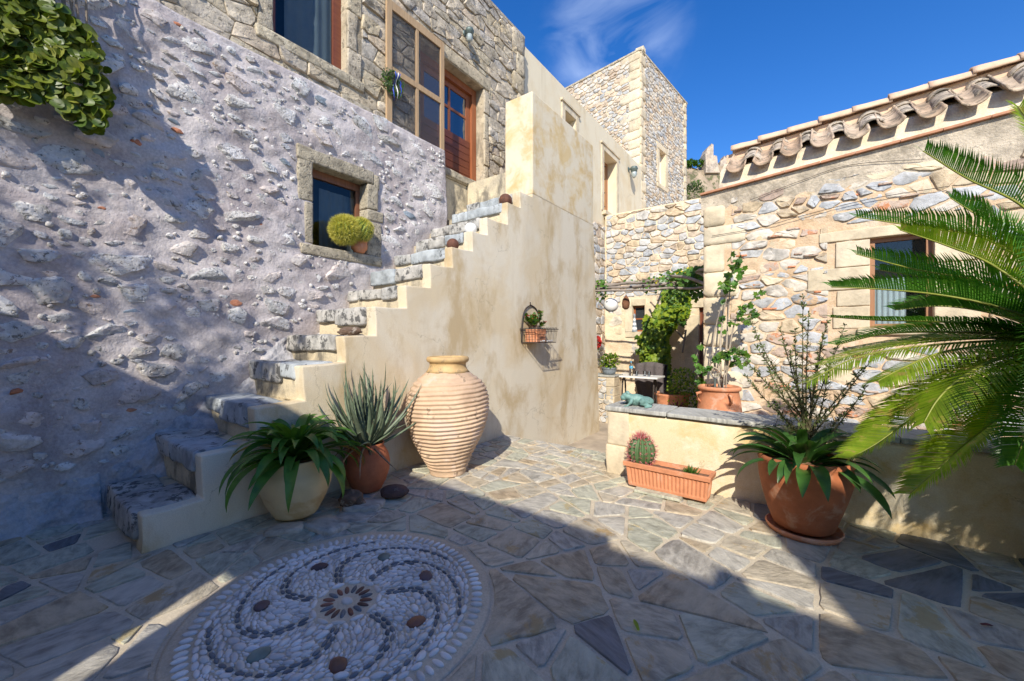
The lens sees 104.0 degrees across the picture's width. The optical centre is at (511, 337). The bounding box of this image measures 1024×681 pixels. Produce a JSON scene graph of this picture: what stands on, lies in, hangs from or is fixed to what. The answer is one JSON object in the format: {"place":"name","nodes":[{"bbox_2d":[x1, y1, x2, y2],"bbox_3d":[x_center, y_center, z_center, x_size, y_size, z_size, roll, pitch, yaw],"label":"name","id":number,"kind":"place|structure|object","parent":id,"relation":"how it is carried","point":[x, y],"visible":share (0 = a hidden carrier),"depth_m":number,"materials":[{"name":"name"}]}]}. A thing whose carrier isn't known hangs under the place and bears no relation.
{"place":"outdoors","nodes":[
{"label":"outdoors","id":0,"kind":"place"},
{"bbox_2d":[0,435,1023,680],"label":"terrace floor","id":1,"kind":"structure","parent":0,"point":[584,557],"depth_m":2.23,"materials":[{"name":"stone"}]},
{"bbox_2d":[263,521,303,536],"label":"slab","id":2,"kind":"structure","parent":1,"relation":"on","point":[282,528],"depth_m":2.84,"materials":[{"name":"grey stone"}]},
{"bbox_2d":[219,414,372,520],"bbox_3d":[-1.682,0.980,3.111,1.084,0.751,1.102,0,0,36],"label":"strap leaf plant","id":3,"kind":"object","parent":1,"relation":"on","point":[291,479],"visible":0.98,"depth_m":2.92,"materials":[{"name":"green plant"}]},
{"bbox_2d":[154,532,490,680],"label":"pebble mosaic","id":4,"kind":"object","parent":1,"relation":"on","point":[390,606],"visible":1,"depth_m":1.98},
{"bbox_2d":[303,515,350,535],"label":"slab","id":5,"kind":"structure","parent":1,"relation":"on","point":[327,525],"depth_m":2.90,"materials":[{"name":"grey stone"}]},
{"bbox_2d":[338,489,365,506],"bbox_3d":[-1.315,1.311,3.265,0.184,0.148,0.181,0,0,36],"label":"rock","id":6,"kind":"object","parent":1,"relation":"on","point":[351,497],"visible":0.91,"depth_m":3.23,"materials":[{"name":"grey stone"}]},
{"bbox_2d":[342,498,385,511],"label":"slab","id":7,"kind":"structure","parent":1,"relation":"on","point":[373,505],"depth_m":3.21,"materials":[{"name":"grey stone"}]},
{"bbox_2d":[312,363,420,493],"bbox_3d":[-1.263,0.793,3.604,1.110,1.175,1.053,0,0,36],"label":"aloe","id":8,"kind":"object","parent":1,"relation":"on","point":[370,428],"visible":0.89,"depth_m":3.53,"materials":[{"name":"green plant"}]},
{"bbox_2d":[380,484,408,498],"bbox_3d":[-1.016,1.329,3.476,0.252,0.111,0.146,0,0,-3],"label":"rock","id":9,"kind":"object","parent":1,"relation":"on","point":[394,491],"visible":1,"depth_m":3.43,"materials":[{"name":"grey stone"}]},
{"bbox_2d":[405,355,488,477],"bbox_3d":[-0.664,0.791,4.140,0.860,1.194,0.859,0,0,36],"label":"storage jar","id":10,"kind":"object","parent":1,"relation":"on","point":[447,411],"visible":0.98,"depth_m":3.85,"materials":[{"name":"ceramic"}]},
{"bbox_2d":[633,619,639,630],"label":"fallen leaf","id":11,"kind":"object","parent":1,"relation":"on","point":[636,624],"visible":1,"depth_m":1.92,"materials":[{"name":"green plant"}]},
{"bbox_2d":[634,486,682,501],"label":"support slab","id":12,"kind":"structure","parent":1,"relation":"on","point":[667,496],"depth_m":3.49,"materials":[{"name":"beige stone"}]},
{"bbox_2d":[623,457,715,501],"bbox_3d":[1.383,1.250,3.554,0.744,0.220,0.214,0,0,38],"label":"planter trough","id":13,"kind":"object","parent":1,"relation":"on","point":[668,477],"visible":0.89,"depth_m":3.48,"materials":[{"name":"ceramic"}]},
{"bbox_2d":[626,429,658,464],"bbox_3d":[1.206,1.029,3.706,0.327,0.382,0.322,0,0,36],"label":"red spined cactus","id":14,"kind":"object","parent":13,"relation":"in","point":[641,447],"visible":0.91,"depth_m":3.64,"materials":[{"name":"plant"}]},
{"bbox_2d":[682,465,700,473],"bbox_3d":[1.537,1.128,3.433,0.175,0.066,0.164,0,0,36],"label":"succulent","id":15,"kind":"object","parent":13,"relation":"on","point":[690,470],"visible":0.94,"depth_m":3.42,"materials":[{"name":"green plant"}]},
{"bbox_2d":[729,424,895,545],"bbox_3d":[2.087,0.993,2.870,0.945,0.789,1.039,0,0,36],"label":"terracotta pot","id":16,"kind":"object","parent":1,"relation":"on","point":[808,486],"visible":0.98,"depth_m":2.70,"materials":[{"name":"ceramic"}]},
{"bbox_2d":[737,293,880,441],"bbox_3d":[2.257,0.329,3.045,1.145,1.299,0.614,0,0,2],"label":"wispy shrub","id":17,"kind":"object","parent":16,"relation":"in","point":[805,422],"visible":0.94,"depth_m":2.99,"materials":[{"name":"green plant"}]},
{"bbox_2d":[605,400,1023,558],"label":"parapet wall","id":18,"kind":"structure","parent":1,"relation":"on","point":[977,502],"depth_m":2.92,"materials":[{"name":"yellow paint"}]},
{"bbox_2d":[620,391,653,407],"bbox_3d":[1.301,0.633,4.161,0.330,0.149,0.288,0,0,22],"label":"frog statue","id":19,"kind":"object","parent":18,"relation":"on","point":[638,399],"visible":1,"depth_m":4.09,"materials":[{"name":"teal metal"}]},
{"bbox_2d":[691,250,766,412],"bbox_3d":[2.862,0.130,5.428,0.758,2.540,0.677,0,0,-8],"label":"potted plant","id":20,"kind":"object","parent":18,"relation":"on","point":[723,396],"visible":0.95,"depth_m":5.34,"materials":[{"name":"green plant"}]},
{"bbox_2d":[710,369,719,386],"bbox_3d":[2.719,0.583,5.358,0.124,0.312,0.124,0,0,36],"label":"glass globe lamp","id":21,"kind":"object","parent":20,"relation":"in","point":[714,373],"visible":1,"depth_m":5.32,"materials":[{"name":"white"}]},
{"bbox_2d":[796,99,1023,498],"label":"sago palm","id":22,"kind":"object","parent":1,"relation":"on","point":[934,401],"visible":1,"depth_m":2.37,"materials":[{"name":"green plant"}]},
{"bbox_2d":[568,422,607,452],"bbox_3d":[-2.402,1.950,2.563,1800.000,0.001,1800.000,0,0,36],"label":"ground","id":23,"kind":"structure","parent":0,"point":[596,441],"depth_m":7.50,"materials":[{"name":"beige stone"}]},
{"bbox_2d":[0,0,524,540],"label":"stone house","id":24,"kind":"structure","parent":23,"relation":"on","point":[172,254],"depth_m":3.79,"materials":[{"name":"stone"}]},
{"bbox_2d":[0,0,116,134],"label":"creeper","id":25,"kind":"object","parent":24,"relation":"attached to","point":[55,57],"visible":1,"depth_m":2.85,"materials":[{"name":"green plant"}]},
{"bbox_2d":[273,0,340,68],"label":"window","id":26,"kind":"structure","parent":24,"relation":"in","point":[313,25],"depth_m":5.16,"materials":[{"name":"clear glass"}]},
{"bbox_2d":[312,169,360,251],"bbox_3d":[-2.404,-1.555,5.167,0.400,1.110,0.870,0,0,36],"label":"window","id":27,"kind":"structure","parent":24,"relation":"in","point":[331,194],"depth_m":5.20,"materials":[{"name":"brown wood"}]},
{"bbox_2d":[326,213,374,253],"bbox_3d":[-2.013,-1.311,4.987,0.447,0.458,0.591,0,0,36],"label":"golden cactus pot","id":28,"kind":"object","parent":24,"relation":"on","point":[356,233],"visible":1,"depth_m":4.88,"materials":[{"name":"ceramic"}]},
{"bbox_2d":[380,66,405,98],"bbox_3d":[-1.682,-3.563,5.660,0.135,0.473,0.388,0,0,36],"label":"wreath","id":29,"kind":"object","parent":24,"relation":"attached to","point":[396,90],"visible":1,"depth_m":5.64,"materials":[{"name":"green plant"}]},
{"bbox_2d":[385,0,443,149],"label":"screen door","id":30,"kind":"structure","parent":24,"relation":"in","point":[390,7],"depth_m":6.09,"materials":[{"name":"brown wood"}]},
{"bbox_2d":[420,50,475,180],"bbox_3d":[-1.331,-3.800,7.158,0.560,2.000,1.640,0,0,36],"label":"door","id":31,"kind":"structure","parent":24,"relation":"in","point":[459,99],"depth_m":7.14,"materials":[{"name":"brown wood"}]},
{"bbox_2d":[463,26,473,42],"bbox_3d":[-0.759,-5.267,6.978,0.214,0.268,0.162,0,0,36],"label":"wall lamp","id":32,"kind":"object","parent":24,"relation":"attached to","point":[468,32],"visible":1,"depth_m":6.92,"materials":[{"name":"white glass"}]},
{"bbox_2d":[107,91,599,553],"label":"staircase","id":33,"kind":"structure","parent":23,"relation":"on","point":[473,295],"depth_m":5.21,"materials":[{"name":"beige paint"}]},
{"bbox_2d":[337,327,362,334],"bbox_3d":[-1.605,-0.064,3.950,0.238,0.088,0.120,0,0,-15],"label":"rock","id":34,"kind":"object","parent":33,"relation":"on","point":[349,331],"visible":0.91,"depth_m":3.93,"materials":[{"name":"stone"}]},
{"bbox_2d":[447,238,458,247],"bbox_3d":[-0.755,-1.184,5.101,0.156,0.156,0.156,0,0,36],"label":"rusty ball","id":35,"kind":"object","parent":33,"relation":"on","point":[452,242],"visible":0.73,"depth_m":5.04,"materials":[{"name":"metal"}]},
{"bbox_2d":[465,223,476,231],"bbox_3d":[-0.554,-1.458,5.375,0.164,0.164,0.164,0,0,36],"label":"white globe","id":36,"kind":"object","parent":33,"relation":"on","point":[470,227],"visible":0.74,"depth_m":5.31,"materials":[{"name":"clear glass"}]},
{"bbox_2d":[499,194,511,203],"bbox_3d":[-0.098,-2.049,5.982,0.196,0.196,0.196,0,0,36],"label":"rusty ball","id":37,"kind":"object","parent":33,"relation":"on","point":[504,198],"visible":0.73,"depth_m":5.91,"materials":[{"name":"metal"}]},
{"bbox_2d":[520,302,558,342],"bbox_3d":[0.422,-0.235,6.139,0.337,0.632,0.599,0,0,36],"label":"wall basket","id":38,"kind":"object","parent":33,"relation":"attached to","point":[537,330],"depth_m":6.01,"materials":[{"name":"metal"}]},
{"bbox_2d":[524,310,546,341],"bbox_3d":[0.364,-0.171,6.109,0.406,0.482,0.408,0,0,36],"label":"brick patterned pot","id":39,"kind":"object","parent":38,"relation":"in","point":[534,319],"visible":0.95,"depth_m":6.02,"materials":[{"name":"ceramic"}]},
{"bbox_2d":[593,219,605,372],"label":"side wall","id":40,"kind":"structure","parent":23,"relation":"on","point":[599,243],"depth_m":11.95,"materials":[{"name":"beige stone"}]},
{"bbox_2d":[524,47,643,224],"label":"plastered house","id":41,"kind":"structure","parent":40,"relation":"on","point":[616,187],"depth_m":12.04,"materials":[{"name":"beige paint"}]},
{"bbox_2d":[560,97,580,132],"bbox_3d":[1.379,-5.722,10.701,0.510,0.746,1.040,0,0,36],"label":"window","id":42,"kind":"structure","parent":41,"relation":"in","point":[565,106],"depth_m":10.51,"materials":[{"name":"beige stone"}]},
{"bbox_2d":[601,140,620,215],"bbox_3d":[2.999,-4.880,12.861,0.573,2.209,1.480,0,0,36],"label":"door","id":43,"kind":"structure","parent":41,"relation":"in","point":[604,147],"depth_m":13.11,"materials":[{"name":"beige stone"}]},
{"bbox_2d":[628,166,637,177],"bbox_3d":[4.234,-5.787,14.001,0.347,0.452,0.272,0,0,36],"label":"wall lamp","id":44,"kind":"object","parent":41,"relation":"attached to","point":[633,169],"visible":1,"depth_m":13.91,"materials":[{"name":"white glass"}]},
{"bbox_2d":[598,373,622,422],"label":"stone wall","id":45,"kind":"structure","parent":23,"relation":"on","point":[609,389],"depth_m":9.14,"materials":[{"name":"stone"}]},
{"bbox_2d":[597,335,601,350],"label":"red flower","id":46,"kind":"object","parent":45,"relation":"on","point":[599,341],"visible":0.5,"depth_m":9.45,"materials":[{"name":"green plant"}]},
{"bbox_2d":[598,352,620,374],"bbox_3d":[2.259,0.600,9.318,0.588,0.516,0.485,0,0,36],"label":"tub plant","id":47,"kind":"object","parent":45,"relation":"on","point":[608,369],"visible":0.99,"depth_m":9.23,"materials":[{"name":"green plant"}]},
{"bbox_2d":[618,374,664,403],"bbox_3d":[2.939,1.419,9.251,1.000,1.079,0.615,0,0,36],"label":"marble table","id":48,"kind":"object","parent":23,"relation":"on","point":[625,376],"visible":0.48,"depth_m":9.10,"materials":[{"name":"stone"}]},
{"bbox_2d":[629,361,632,375],"bbox_3d":[2.749,0.715,9.228,0.092,0.326,0.092,0,0,36],"label":"water bottle","id":49,"kind":"object","parent":48,"relation":"on","point":[631,369],"visible":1,"depth_m":9.19,"materials":[{"name":"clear glass"}]},
{"bbox_2d":[595,268,703,291],"bbox_3d":[3.283,0.178,8.617,3.027,3.546,4.410,0,0,-13],"label":"pergola","id":50,"kind":"object","parent":23,"relation":"on","point":[614,287],"visible":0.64,"depth_m":8.68,"materials":[{"name":"brown wood"}]},
{"bbox_2d":[604,298,617,312],"bbox_3d":[2.298,-0.860,9.285,0.336,0.581,0.336,0,0,36],"label":"paper lantern","id":51,"kind":"object","parent":50,"relation":"hanging from","point":[610,305],"visible":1,"depth_m":9.17,"materials":[{"name":"white paper"}]},
{"bbox_2d":[622,295,629,309],"bbox_3d":[2.582,-0.898,9.068,0.176,0.525,0.176,0,0,36],"label":"wicker cone","id":52,"kind":"object","parent":50,"relation":"hanging from","point":[625,303],"visible":0.97,"depth_m":9.01,"materials":[{"name":"wicker"}]},
{"bbox_2d":[595,265,703,305],"bbox_3d":[2.897,-1.091,8.896,2.737,0.838,0.745,0,0,36],"label":"pergola creeper","id":53,"kind":"object","parent":50,"relation":"attached to","point":[690,272],"visible":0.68,"depth_m":8.29,"materials":[{"name":"green plant"}]},
{"bbox_2d":[650,301,685,339],"bbox_3d":[4.151,-0.466,10.717,0.047,1.096,1.174,0,0,-28],"label":"garden stake","id":54,"kind":"object","parent":50,"relation":"attached to","point":[676,330],"visible":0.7,"depth_m":10.42,"materials":[{"name":"brown wood"}]},
{"bbox_2d":[682,330,686,352],"bbox_3d":[4.383,0.092,10.176,0.049,0.593,0.343,0,0,39],"label":"garden stake","id":55,"kind":"object","parent":50,"relation":"attached to","point":[684,341],"visible":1,"depth_m":10.15,"materials":[{"name":"brown wood"}]},
{"bbox_2d":[634,362,667,403],"bbox_3d":[3.336,1.270,9.641,0.799,1.360,0.600,0,0,36],"label":"cloth chair","id":56,"kind":"object","parent":23,"relation":"on","point":[644,387],"visible":0.45,"depth_m":9.66,"materials":[{"name":"fabric"}]},
{"bbox_2d":[634,289,692,390],"bbox_3d":[3.860,0.149,10.461,1.481,2.973,1.197,0,0,36],"label":"climbing vine","id":57,"kind":"object","parent":23,"relation":"on","point":[660,326],"visible":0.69,"depth_m":10.35,"materials":[{"name":"green plant"}]},
{"bbox_2d":[654,367,698,407],"bbox_3d":[3.753,1.298,9.046,1.036,1.303,0.827,0,0,36],"label":"bushy pot","id":58,"kind":"object","parent":23,"relation":"on","point":[672,395],"visible":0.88,"depth_m":8.84,"materials":[{"name":"ceramic"}]},
{"bbox_2d":[667,401,685,406],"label":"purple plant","id":59,"kind":"object","parent":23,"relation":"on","point":[680,405],"visible":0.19,"depth_m":8.44,"materials":[{"name":"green plant"}]},
{"bbox_2d":[604,198,703,407],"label":"courtyard wall","id":60,"kind":"structure","parent":0,"point":[644,243],"depth_m":11.48,"materials":[{"name":"grey stone"}]},
{"bbox_2d":[565,45,687,208],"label":"tower house","id":61,"kind":"structure","parent":60,"relation":"on","point":[634,104],"depth_m":16.14,"materials":[{"name":"grey stone"}]},
{"bbox_2d":[656,141,667,191],"bbox_3d":[6.179,-7.081,16.756,0.294,1.814,1.131,0,0,43],"label":"window","id":62,"kind":"structure","parent":61,"relation":"in","point":[659,147],"depth_m":16.55,"materials":[{"name":"grey"}]},
{"bbox_2d":[632,313,636,331],"bbox_3d":[3.611,-0.442,11.794,0.170,0.540,0.166,0,0,36],"label":"lighthouse ornament","id":63,"kind":"object","parent":60,"relation":"on","point":[634,327],"visible":1,"depth_m":11.75,"materials":[{"name":"white wood"}]},
{"bbox_2d":[625,298,651,336],"bbox_3d":[3.786,-0.570,11.783,0.841,1.127,0.321,0,0,36],"label":"window","id":64,"kind":"structure","parent":60,"relation":"in","point":[640,311],"depth_m":11.80,"materials":[{"name":"grey"}]},
{"bbox_2d":[684,298,703,407],"bbox_3d":[5.403,0.425,10.572,1.567,3.062,0.275,0,0,36],"label":"door","id":65,"kind":"structure","parent":60,"relation":"in","point":[693,325],"depth_m":10.82,"materials":[{"name":"brown wood"}]},
{"bbox_2d":[686,164,722,199],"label":"hillside","id":66,"kind":"structure","parent":0,"point":[710,182],"depth_m":76.30,"materials":[{"name":"beige stone"}]},
{"bbox_2d":[687,158,695,167],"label":"hill shrub","id":67,"kind":"object","parent":66,"relation":"on","point":[693,162],"visible":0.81,"depth_m":76.70,"materials":[{"name":"green plant"}]},
{"bbox_2d":[686,179,703,199],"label":"scrub bush","id":68,"kind":"object","parent":66,"relation":"on","point":[692,185],"visible":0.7,"depth_m":59.43,"materials":[{"name":"green plant"}]},
{"bbox_2d":[696,159,704,167],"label":"hill shrub","id":69,"kind":"object","parent":66,"relation":"on","point":[701,161],"visible":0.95,"depth_m":76.74,"materials":[{"name":"green plant"}]},
{"bbox_2d":[700,144,719,173],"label":"ruined tower","id":70,"kind":"structure","parent":66,"relation":"on","point":[710,165],"depth_m":76.00,"materials":[{"name":"stone"}]},
{"bbox_2d":[718,155,726,165],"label":"ruined wall","id":71,"kind":"structure","parent":66,"relation":"on","point":[723,160],"depth_m":77.00,"materials":[{"name":"stone"}]},
{"bbox_2d":[491,0,1023,167],"label":"sky","id":72,"kind":"structure","parent":0,"point":[744,70],"materials":[{"name":"blue"}]},
{"bbox_2d":[700,52,1023,436],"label":"tile roofed house","id":73,"kind":"structure","parent":0,"point":[776,206],"depth_m":5.14,"materials":[{"name":"stone"}]},
{"bbox_2d":[870,235,932,327],"bbox_3d":[4.799,-0.673,4.982,0.555,1.113,0.330,0,0,36],"label":"window","id":74,"kind":"structure","parent":73,"relation":"in","point":[878,298],"depth_m":4.99,"materials":[{"name":"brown wood"}]}
]}

